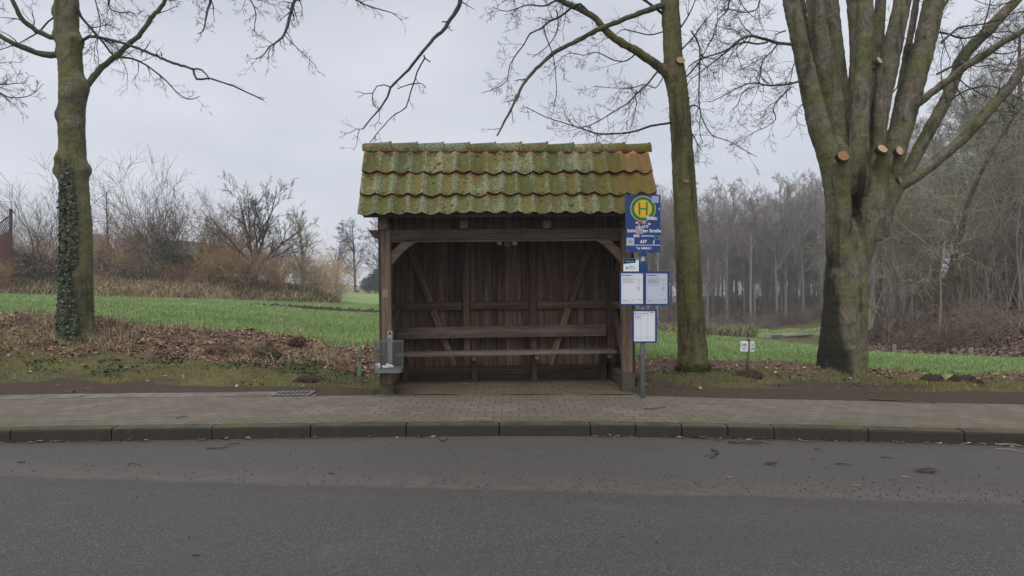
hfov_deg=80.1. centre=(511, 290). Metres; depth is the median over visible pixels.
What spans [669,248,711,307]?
young beech
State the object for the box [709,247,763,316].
young beech
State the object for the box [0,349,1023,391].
verge grass
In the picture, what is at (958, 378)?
molehill
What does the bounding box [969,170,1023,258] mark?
sapling clump
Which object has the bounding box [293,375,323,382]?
molehill
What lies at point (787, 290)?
young beech
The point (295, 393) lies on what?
drain grate
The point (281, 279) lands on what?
hedge shrub
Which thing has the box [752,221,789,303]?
beech tree
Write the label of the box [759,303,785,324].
wood edge bush
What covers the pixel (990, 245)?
sapling clump
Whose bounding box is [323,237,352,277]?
bare tree
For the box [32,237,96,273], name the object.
hedge shrub
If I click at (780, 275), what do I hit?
beech tree
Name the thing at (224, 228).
hazel shrub
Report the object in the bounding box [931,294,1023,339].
scrub bush
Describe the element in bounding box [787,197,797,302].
beech tree
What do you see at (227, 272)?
bramble bush
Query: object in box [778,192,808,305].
beech tree
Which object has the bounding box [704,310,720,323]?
wood edge bush
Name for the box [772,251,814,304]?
young beech
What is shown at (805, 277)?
beech tree
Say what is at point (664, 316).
wood edge bush
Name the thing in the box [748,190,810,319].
beech tree
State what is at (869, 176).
roadside tree
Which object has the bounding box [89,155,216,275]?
hazel shrub
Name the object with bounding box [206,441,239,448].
twig
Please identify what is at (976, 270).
sapling clump
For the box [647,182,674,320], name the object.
beech tree
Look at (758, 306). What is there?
wood edge bush
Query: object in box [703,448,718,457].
twig
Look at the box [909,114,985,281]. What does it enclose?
woodland tree
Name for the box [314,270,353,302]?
hedge shrub
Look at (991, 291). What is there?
scrub bush
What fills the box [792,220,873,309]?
woodland tree
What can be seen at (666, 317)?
wood edge bush
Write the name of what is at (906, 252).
sapling clump
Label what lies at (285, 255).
hedge shrub
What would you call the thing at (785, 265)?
beech tree
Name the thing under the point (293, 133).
sky
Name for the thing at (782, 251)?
beech tree
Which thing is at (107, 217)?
young tree
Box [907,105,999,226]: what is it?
woodland tree
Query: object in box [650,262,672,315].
young beech
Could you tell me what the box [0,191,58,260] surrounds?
hazel shrub
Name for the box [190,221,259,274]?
hedge shrub
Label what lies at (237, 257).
hedge shrub
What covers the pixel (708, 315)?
wood edge bush
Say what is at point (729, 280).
beech tree
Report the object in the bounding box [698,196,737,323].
beech tree
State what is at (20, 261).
bramble bush
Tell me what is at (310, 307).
soil clods
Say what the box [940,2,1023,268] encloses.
woodland tree
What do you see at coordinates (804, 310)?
wood edge bush
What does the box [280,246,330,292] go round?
hedge shrub
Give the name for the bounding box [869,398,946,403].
branch
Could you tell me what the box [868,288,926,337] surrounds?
scrub bush
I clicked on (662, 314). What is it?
wood edge bush
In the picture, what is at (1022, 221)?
sapling clump
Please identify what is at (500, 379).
shelter litter
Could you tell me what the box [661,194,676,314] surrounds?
beech tree
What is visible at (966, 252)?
sapling clump
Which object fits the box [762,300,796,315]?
wood edge bush
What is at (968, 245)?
sapling clump
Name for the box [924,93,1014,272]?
woodland tree
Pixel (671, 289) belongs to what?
beech tree
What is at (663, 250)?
beech tree
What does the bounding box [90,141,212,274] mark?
hazel shrub
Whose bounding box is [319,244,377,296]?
hedge shrub
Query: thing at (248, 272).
bramble bush
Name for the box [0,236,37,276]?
hedge shrub
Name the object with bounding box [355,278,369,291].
evergreen shrub
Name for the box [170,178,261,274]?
hazel shrub
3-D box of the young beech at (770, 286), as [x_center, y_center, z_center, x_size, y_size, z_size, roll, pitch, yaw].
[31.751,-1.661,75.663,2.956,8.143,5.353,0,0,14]
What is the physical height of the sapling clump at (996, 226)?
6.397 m
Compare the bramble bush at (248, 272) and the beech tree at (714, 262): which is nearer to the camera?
the bramble bush at (248, 272)
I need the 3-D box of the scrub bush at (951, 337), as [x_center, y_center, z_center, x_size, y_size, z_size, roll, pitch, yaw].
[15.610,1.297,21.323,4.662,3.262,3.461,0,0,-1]
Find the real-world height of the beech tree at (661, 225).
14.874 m
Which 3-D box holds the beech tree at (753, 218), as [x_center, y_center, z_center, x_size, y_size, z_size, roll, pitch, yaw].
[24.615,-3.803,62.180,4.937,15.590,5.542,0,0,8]
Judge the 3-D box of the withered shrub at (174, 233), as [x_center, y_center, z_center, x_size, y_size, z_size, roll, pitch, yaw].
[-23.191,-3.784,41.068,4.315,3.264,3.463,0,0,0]
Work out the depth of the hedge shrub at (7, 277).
36.16 m
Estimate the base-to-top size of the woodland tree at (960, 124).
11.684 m
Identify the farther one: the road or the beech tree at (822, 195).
the beech tree at (822, 195)
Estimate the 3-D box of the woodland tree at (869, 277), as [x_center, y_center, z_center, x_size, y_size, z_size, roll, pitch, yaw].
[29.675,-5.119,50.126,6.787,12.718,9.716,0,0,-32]
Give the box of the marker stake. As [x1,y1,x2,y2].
[357,346,361,383]
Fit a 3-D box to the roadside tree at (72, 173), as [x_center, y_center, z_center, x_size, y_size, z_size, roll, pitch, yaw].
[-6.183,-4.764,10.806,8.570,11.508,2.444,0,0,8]
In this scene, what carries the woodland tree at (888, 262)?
on the terrain at (787, 389)
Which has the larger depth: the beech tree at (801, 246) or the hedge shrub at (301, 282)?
the beech tree at (801, 246)
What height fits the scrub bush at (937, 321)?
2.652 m
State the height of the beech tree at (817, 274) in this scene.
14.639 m
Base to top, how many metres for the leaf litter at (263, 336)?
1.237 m
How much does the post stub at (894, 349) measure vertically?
0.389 m
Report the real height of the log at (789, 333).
0.299 m
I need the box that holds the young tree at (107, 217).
[99,191,115,264]
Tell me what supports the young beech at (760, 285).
on the terrain at (787, 389)
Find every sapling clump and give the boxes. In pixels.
[821,217,939,342]
[869,123,966,327]
[881,180,932,292]
[882,183,953,289]
[885,184,963,311]
[888,132,948,291]
[896,123,1023,308]
[898,138,1012,289]
[898,197,1011,312]
[906,171,950,287]
[910,164,1023,309]
[912,176,959,276]
[913,120,1023,284]
[917,145,1023,307]
[932,188,997,273]
[950,149,1023,310]
[954,192,1013,271]
[956,126,1023,223]
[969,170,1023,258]
[972,113,1023,311]
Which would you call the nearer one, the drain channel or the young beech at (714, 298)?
the drain channel
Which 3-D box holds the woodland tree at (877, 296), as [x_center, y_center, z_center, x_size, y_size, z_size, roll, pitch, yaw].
[17.872,-3.430,29.993,6.559,12.291,9.390,0,0,9]
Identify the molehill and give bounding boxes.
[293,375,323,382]
[737,369,764,379]
[920,373,945,381]
[947,375,983,384]
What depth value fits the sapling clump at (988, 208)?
29.64 m
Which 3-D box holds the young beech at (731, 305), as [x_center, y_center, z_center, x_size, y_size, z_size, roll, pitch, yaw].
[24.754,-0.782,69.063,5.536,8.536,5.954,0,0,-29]
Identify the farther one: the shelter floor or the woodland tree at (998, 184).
the woodland tree at (998, 184)
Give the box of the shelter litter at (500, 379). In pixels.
[417,378,612,388]
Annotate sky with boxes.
[0,0,1023,295]
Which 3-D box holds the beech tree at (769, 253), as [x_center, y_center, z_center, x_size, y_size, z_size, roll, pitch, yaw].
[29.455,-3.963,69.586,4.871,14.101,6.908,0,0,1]
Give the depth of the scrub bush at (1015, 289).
27.16 m
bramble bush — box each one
[0,247,43,276]
[1,248,52,280]
[10,256,57,280]
[93,250,134,278]
[100,240,196,276]
[135,246,206,278]
[199,254,262,285]
[211,259,284,285]
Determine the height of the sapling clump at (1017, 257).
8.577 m
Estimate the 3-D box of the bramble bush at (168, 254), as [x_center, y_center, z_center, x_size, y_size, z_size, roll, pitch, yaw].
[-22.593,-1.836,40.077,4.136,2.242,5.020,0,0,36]
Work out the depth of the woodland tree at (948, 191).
47.67 m
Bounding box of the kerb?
[0,421,1023,444]
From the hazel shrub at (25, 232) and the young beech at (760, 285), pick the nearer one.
the hazel shrub at (25, 232)
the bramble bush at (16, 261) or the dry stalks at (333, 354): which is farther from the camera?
the bramble bush at (16, 261)
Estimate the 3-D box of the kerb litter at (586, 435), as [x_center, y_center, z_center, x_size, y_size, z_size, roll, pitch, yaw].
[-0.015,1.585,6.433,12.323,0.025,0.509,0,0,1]
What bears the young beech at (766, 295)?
on the terrain at (787, 389)
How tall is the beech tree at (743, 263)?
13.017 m
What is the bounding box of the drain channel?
[0,392,281,399]
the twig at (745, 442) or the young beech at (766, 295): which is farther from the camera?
the young beech at (766, 295)
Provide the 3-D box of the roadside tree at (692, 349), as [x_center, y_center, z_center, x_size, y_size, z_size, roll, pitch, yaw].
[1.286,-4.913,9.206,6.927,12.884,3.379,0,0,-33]
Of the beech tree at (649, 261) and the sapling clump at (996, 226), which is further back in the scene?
the beech tree at (649, 261)
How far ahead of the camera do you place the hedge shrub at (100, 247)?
39.96 m
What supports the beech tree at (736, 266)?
on the terrain at (787, 389)
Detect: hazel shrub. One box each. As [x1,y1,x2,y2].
[0,156,130,282]
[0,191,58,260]
[0,201,56,271]
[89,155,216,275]
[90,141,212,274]
[91,199,151,268]
[95,184,170,271]
[128,191,246,268]
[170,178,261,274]
[184,195,265,280]
[260,220,312,282]
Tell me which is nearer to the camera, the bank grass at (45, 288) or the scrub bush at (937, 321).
the scrub bush at (937, 321)
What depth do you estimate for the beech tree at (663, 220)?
61.74 m
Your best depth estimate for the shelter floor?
9.17 m
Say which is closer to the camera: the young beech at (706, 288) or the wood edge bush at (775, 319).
the wood edge bush at (775, 319)
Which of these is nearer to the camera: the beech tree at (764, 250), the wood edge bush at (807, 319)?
the wood edge bush at (807, 319)
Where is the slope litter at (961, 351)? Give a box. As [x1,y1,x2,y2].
[868,267,1023,356]
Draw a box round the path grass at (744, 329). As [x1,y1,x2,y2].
[657,321,761,336]
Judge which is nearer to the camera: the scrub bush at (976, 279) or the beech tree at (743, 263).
the scrub bush at (976, 279)
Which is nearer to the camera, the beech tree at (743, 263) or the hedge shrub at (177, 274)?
the hedge shrub at (177, 274)
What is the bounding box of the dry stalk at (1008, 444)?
[995,443,1023,445]
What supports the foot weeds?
on the terrain at (787, 389)
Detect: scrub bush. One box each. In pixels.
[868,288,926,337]
[869,292,917,319]
[873,286,942,328]
[876,282,1002,351]
[877,306,961,351]
[878,298,925,331]
[884,295,1000,346]
[909,302,985,349]
[916,283,1001,322]
[926,304,979,328]
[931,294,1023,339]
[942,258,1016,297]
[942,288,1023,347]
[955,281,1023,333]
[973,281,1016,300]
[987,260,1023,297]
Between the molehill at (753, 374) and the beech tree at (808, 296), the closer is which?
the molehill at (753, 374)
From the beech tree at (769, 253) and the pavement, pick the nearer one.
the pavement
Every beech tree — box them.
[645,253,665,270]
[646,195,674,320]
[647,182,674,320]
[647,185,673,308]
[651,200,674,308]
[655,201,671,270]
[656,196,709,285]
[656,205,703,288]
[660,197,673,268]
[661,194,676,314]
[663,181,698,260]
[667,239,673,307]
[671,196,724,280]
[697,186,735,313]
[697,204,725,272]
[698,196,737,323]
[698,202,728,318]
[701,185,742,305]
[701,215,728,305]
[702,176,749,324]
[713,181,763,317]
[713,208,737,308]
[715,208,743,301]
[717,203,739,305]
[721,206,750,309]
[723,198,773,314]
[724,216,752,306]
[725,177,781,322]
[725,207,767,320]
[730,197,776,322]
[732,192,757,311]
[736,172,810,316]
[742,176,811,318]
[746,195,782,321]
[748,190,782,310]
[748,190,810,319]
[748,195,795,309]
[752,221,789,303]
[765,200,787,306]
[772,197,809,309]
[777,207,808,309]
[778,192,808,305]
[779,193,825,313]
[782,171,825,308]
[785,180,824,298]
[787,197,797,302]
[788,192,813,301]
[792,188,825,297]
[794,169,825,306]
[794,174,824,303]
[797,200,825,292]
[798,176,824,250]
[807,197,824,290]
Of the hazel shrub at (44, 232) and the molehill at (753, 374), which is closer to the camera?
the molehill at (753, 374)
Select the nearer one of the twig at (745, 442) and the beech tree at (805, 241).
the twig at (745, 442)
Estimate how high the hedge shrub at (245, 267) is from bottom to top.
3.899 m
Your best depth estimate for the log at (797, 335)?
32.33 m
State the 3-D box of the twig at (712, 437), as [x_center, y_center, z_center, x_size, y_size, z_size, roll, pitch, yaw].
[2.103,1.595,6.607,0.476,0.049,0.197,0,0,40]
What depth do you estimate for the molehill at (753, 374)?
9.75 m
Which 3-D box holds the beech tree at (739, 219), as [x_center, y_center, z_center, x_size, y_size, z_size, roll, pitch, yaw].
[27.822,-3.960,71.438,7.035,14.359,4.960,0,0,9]
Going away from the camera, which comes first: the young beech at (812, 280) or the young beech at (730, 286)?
the young beech at (730, 286)
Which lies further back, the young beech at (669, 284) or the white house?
the white house
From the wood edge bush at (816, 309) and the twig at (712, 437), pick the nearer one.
the twig at (712, 437)
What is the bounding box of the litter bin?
[374,331,403,372]
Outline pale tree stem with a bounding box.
[936,243,944,350]
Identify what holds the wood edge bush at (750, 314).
on the terrain at (787, 389)
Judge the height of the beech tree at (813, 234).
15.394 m
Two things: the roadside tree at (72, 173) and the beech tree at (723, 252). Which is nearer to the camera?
the roadside tree at (72, 173)
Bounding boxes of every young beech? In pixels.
[650,239,676,316]
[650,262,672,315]
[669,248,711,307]
[702,259,724,308]
[703,270,738,314]
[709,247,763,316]
[711,261,755,314]
[752,261,795,321]
[755,280,763,301]
[756,260,779,305]
[771,272,800,305]
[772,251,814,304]
[777,266,813,303]
[797,252,822,299]
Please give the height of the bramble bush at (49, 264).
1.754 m
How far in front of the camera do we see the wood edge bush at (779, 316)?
60.27 m
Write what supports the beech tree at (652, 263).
on the terrain at (787, 389)
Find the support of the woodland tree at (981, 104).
on the terrain at (787, 389)
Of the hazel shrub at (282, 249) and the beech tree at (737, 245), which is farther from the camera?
the beech tree at (737, 245)
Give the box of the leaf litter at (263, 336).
[0,310,1022,391]
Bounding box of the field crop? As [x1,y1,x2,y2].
[0,293,1023,375]
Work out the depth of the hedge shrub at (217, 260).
39.98 m
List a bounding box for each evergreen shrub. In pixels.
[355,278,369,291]
[362,272,378,292]
[372,266,378,292]
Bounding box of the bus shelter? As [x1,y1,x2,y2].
[357,141,660,394]
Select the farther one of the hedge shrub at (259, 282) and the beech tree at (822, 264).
the beech tree at (822, 264)
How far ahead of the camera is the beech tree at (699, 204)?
63.14 m
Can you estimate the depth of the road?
4.48 m
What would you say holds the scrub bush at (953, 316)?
on the terrain at (787, 389)
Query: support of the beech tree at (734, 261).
on the terrain at (787, 389)
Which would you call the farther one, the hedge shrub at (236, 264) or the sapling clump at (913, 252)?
the hedge shrub at (236, 264)
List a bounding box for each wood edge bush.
[645,306,673,322]
[654,306,676,322]
[657,307,676,323]
[704,304,716,323]
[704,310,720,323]
[705,299,735,316]
[706,300,757,323]
[724,292,753,313]
[726,302,780,327]
[738,294,779,318]
[758,308,792,326]
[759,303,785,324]
[761,315,779,329]
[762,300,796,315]
[765,307,795,324]
[776,303,812,327]
[778,294,819,325]
[787,306,819,323]
[806,296,822,319]
[808,303,821,316]
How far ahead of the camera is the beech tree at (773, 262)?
78.53 m
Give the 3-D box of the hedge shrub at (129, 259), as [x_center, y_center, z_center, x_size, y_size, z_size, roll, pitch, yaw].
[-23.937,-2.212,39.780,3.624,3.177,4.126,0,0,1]
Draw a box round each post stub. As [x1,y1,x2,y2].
[892,344,896,352]
[968,348,973,355]
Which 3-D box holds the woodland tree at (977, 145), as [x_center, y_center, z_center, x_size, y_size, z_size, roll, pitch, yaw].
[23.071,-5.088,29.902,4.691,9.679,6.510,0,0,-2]
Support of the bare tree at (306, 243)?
on the terrain at (787, 389)
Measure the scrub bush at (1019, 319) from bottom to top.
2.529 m
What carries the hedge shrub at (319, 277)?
on the terrain at (787, 389)
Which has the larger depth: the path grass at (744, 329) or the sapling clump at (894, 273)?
the path grass at (744, 329)
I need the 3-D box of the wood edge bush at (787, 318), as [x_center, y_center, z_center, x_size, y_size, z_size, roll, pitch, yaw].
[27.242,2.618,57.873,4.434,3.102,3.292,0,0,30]
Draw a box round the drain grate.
[272,390,315,396]
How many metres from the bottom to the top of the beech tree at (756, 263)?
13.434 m
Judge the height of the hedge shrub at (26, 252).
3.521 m
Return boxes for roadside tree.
[0,0,410,344]
[338,0,775,373]
[665,0,1023,375]
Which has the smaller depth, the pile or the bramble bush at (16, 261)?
the pile
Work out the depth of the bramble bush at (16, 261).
37.62 m
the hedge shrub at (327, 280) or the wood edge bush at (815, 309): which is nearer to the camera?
the hedge shrub at (327, 280)
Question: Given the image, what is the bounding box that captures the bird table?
[764,334,781,337]
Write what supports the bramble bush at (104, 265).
on the terrain at (787, 389)
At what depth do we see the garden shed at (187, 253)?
42.20 m
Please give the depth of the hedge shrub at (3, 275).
35.95 m
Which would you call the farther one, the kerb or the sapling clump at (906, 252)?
the sapling clump at (906, 252)
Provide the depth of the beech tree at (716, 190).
76.93 m
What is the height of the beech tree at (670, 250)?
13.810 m
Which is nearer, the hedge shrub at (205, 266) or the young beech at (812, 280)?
the hedge shrub at (205, 266)
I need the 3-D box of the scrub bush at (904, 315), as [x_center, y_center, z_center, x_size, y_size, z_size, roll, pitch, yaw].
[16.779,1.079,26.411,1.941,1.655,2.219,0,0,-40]
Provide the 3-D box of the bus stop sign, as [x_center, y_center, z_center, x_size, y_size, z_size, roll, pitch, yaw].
[1.811,0.146,8.369,0.683,2.908,0.086,0,0,-1]
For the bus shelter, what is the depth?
9.11 m
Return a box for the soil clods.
[250,303,378,312]
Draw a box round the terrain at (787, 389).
[0,268,1023,404]
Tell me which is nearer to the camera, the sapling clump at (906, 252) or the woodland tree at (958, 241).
the woodland tree at (958, 241)
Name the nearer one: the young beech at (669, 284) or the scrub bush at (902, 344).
the scrub bush at (902, 344)
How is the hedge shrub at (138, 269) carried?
on the terrain at (787, 389)
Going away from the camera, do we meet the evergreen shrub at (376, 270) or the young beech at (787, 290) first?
the young beech at (787, 290)
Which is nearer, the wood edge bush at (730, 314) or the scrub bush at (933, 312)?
the scrub bush at (933, 312)
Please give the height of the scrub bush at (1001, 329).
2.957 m
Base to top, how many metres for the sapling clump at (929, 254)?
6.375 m
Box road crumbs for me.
[3,440,1023,575]
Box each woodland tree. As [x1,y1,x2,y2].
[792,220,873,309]
[805,94,959,336]
[816,258,875,298]
[820,141,950,299]
[868,135,959,331]
[869,172,937,311]
[875,89,1023,321]
[906,117,963,281]
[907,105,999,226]
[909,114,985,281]
[910,111,1012,275]
[921,145,973,278]
[922,85,1023,277]
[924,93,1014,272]
[927,69,1023,249]
[933,74,1023,196]
[939,86,1023,289]
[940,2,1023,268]
[940,129,1008,265]
[945,46,1023,255]
[950,64,1023,241]
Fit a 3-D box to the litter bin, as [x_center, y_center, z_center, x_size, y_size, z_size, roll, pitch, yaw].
[-1.716,0.857,8.507,0.394,0.562,0.286,0,0,-2]
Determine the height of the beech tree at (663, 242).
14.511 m
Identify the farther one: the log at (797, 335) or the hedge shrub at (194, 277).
the hedge shrub at (194, 277)
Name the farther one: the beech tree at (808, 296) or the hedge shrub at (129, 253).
the beech tree at (808, 296)
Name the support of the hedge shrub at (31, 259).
on the terrain at (787, 389)
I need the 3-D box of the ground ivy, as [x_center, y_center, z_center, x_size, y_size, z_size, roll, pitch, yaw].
[-5.539,1.137,10.249,6.430,0.578,1.543,0,0,0]
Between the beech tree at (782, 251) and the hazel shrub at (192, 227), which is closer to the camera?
the hazel shrub at (192, 227)
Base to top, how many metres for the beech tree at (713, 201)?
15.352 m
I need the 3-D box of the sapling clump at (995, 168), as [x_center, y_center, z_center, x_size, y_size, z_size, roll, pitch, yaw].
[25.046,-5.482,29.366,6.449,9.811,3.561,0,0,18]
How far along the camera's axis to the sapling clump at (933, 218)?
33.09 m
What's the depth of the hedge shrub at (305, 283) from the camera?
43.28 m
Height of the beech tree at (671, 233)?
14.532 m
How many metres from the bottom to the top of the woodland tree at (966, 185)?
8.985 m
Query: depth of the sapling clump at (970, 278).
25.89 m
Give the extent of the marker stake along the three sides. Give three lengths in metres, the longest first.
0.774 x 0.059 x 0.059 m
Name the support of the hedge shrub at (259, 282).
on the terrain at (787, 389)
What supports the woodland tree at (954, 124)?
on the terrain at (787, 389)
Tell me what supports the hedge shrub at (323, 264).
on the terrain at (787, 389)
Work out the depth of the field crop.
15.84 m
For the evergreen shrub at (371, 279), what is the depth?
103.37 m
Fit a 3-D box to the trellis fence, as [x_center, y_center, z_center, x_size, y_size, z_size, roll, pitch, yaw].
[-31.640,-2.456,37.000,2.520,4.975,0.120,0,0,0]
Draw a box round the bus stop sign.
[619,195,668,397]
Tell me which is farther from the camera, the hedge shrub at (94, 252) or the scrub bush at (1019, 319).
the hedge shrub at (94, 252)
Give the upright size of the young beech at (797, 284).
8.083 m
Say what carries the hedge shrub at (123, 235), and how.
on the terrain at (787, 389)
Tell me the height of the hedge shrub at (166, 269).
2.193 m
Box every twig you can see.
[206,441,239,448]
[698,436,727,441]
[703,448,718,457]
[728,440,767,443]
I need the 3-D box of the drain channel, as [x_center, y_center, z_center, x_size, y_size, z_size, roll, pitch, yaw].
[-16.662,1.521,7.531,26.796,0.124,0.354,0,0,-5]
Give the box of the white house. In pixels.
[93,234,113,271]
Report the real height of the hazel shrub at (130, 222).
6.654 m
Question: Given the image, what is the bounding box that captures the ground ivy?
[25,340,364,378]
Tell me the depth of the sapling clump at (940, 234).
34.56 m
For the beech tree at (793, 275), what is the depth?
69.55 m
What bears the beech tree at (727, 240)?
on the terrain at (787, 389)
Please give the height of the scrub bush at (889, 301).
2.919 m
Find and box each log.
[775,332,803,337]
[783,333,812,337]
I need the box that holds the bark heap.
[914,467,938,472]
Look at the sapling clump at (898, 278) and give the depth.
27.28 m
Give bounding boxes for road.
[0,435,1023,575]
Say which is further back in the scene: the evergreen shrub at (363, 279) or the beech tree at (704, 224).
the evergreen shrub at (363, 279)
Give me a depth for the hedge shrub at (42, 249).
38.55 m
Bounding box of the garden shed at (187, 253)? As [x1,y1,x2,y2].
[161,240,207,272]
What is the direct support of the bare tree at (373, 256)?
on the terrain at (787, 389)
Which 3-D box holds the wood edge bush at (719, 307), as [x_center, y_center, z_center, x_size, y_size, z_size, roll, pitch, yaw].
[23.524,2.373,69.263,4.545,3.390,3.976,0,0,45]
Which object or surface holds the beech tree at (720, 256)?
on the terrain at (787, 389)
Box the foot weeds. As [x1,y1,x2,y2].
[10,319,941,395]
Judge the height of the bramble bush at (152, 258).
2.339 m
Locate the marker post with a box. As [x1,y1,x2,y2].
[740,339,754,369]
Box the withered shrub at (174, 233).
[140,213,194,257]
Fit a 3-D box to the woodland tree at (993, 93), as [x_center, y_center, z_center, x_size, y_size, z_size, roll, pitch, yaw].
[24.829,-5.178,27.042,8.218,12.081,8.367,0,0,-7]
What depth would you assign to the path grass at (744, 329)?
32.11 m
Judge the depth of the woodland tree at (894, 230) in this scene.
26.27 m
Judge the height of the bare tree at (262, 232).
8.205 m
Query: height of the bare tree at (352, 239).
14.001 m
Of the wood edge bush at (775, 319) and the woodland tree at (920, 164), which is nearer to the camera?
the woodland tree at (920, 164)
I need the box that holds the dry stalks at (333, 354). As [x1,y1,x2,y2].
[0,305,358,369]
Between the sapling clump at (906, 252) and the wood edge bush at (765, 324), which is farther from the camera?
the wood edge bush at (765, 324)
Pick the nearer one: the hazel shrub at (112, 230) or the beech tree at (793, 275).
the hazel shrub at (112, 230)
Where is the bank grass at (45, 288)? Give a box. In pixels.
[0,267,342,302]
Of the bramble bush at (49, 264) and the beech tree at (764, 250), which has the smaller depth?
the bramble bush at (49, 264)
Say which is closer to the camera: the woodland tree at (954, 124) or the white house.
the woodland tree at (954, 124)
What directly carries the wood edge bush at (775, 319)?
on the terrain at (787, 389)
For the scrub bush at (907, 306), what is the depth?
27.05 m
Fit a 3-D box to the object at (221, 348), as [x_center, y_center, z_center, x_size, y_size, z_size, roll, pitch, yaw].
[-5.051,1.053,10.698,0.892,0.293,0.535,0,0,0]
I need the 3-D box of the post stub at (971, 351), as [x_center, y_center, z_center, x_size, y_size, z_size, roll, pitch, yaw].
[13.269,1.852,17.599,0.138,0.380,0.122,0,0,-22]
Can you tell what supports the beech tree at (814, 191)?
on the terrain at (787, 389)
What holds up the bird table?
on the terrain at (787, 389)
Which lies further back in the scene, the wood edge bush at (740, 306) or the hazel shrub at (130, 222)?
the wood edge bush at (740, 306)
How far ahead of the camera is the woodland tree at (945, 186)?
42.68 m
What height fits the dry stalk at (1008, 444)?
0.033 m
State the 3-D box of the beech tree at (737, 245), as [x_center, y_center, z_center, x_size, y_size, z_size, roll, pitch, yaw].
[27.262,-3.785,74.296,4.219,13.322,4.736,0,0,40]
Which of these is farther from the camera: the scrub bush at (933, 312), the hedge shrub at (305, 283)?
the hedge shrub at (305, 283)
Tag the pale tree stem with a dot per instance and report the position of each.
(940, 319)
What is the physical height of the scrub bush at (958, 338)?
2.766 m
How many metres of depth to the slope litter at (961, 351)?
22.60 m
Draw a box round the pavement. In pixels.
[0,392,1023,428]
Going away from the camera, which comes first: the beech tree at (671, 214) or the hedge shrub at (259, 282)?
the hedge shrub at (259, 282)
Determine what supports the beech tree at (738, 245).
on the terrain at (787, 389)
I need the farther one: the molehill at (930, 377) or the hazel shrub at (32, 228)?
the hazel shrub at (32, 228)
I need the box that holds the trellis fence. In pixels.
[0,209,12,284]
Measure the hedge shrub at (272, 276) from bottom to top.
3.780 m
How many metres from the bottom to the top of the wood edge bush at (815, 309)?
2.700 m
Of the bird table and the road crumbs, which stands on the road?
the road crumbs
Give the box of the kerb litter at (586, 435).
[1,434,1018,446]
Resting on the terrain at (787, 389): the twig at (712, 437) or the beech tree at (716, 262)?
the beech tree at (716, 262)
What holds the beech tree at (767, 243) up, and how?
on the terrain at (787, 389)
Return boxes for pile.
[282,336,308,345]
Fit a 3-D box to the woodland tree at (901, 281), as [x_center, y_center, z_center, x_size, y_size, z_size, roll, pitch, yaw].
[19.755,-3.849,32.375,6.411,9.532,4.620,0,0,35]
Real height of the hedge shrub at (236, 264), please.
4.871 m
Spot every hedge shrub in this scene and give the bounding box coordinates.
[0,228,53,273]
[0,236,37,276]
[0,253,34,284]
[0,256,46,288]
[13,239,57,277]
[15,229,93,276]
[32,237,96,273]
[36,231,125,272]
[93,219,125,270]
[93,227,161,278]
[94,218,158,268]
[101,222,159,272]
[106,239,163,276]
[111,237,172,277]
[135,253,193,276]
[147,260,191,281]
[174,261,217,284]
[177,229,257,283]
[182,244,220,278]
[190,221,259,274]
[195,221,283,288]
[203,224,281,284]
[219,234,274,290]
[226,240,299,290]
[241,240,302,293]
[243,219,335,283]
[261,240,314,291]
[278,252,333,293]
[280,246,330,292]
[284,252,329,291]
[289,231,358,293]
[297,247,356,298]
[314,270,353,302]
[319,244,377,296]
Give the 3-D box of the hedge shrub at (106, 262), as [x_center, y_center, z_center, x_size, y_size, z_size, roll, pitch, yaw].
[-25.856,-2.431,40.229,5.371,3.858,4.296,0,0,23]
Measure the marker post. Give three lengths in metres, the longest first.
0.668 x 0.236 x 0.064 m
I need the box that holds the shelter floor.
[387,377,633,394]
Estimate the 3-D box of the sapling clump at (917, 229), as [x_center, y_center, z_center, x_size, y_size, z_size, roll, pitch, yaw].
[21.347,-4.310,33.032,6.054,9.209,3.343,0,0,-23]
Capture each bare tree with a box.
[187,170,318,286]
[279,210,320,285]
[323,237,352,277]
[333,218,371,292]
[357,218,378,291]
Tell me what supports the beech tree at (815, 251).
on the terrain at (787, 389)
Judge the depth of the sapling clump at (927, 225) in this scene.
33.85 m

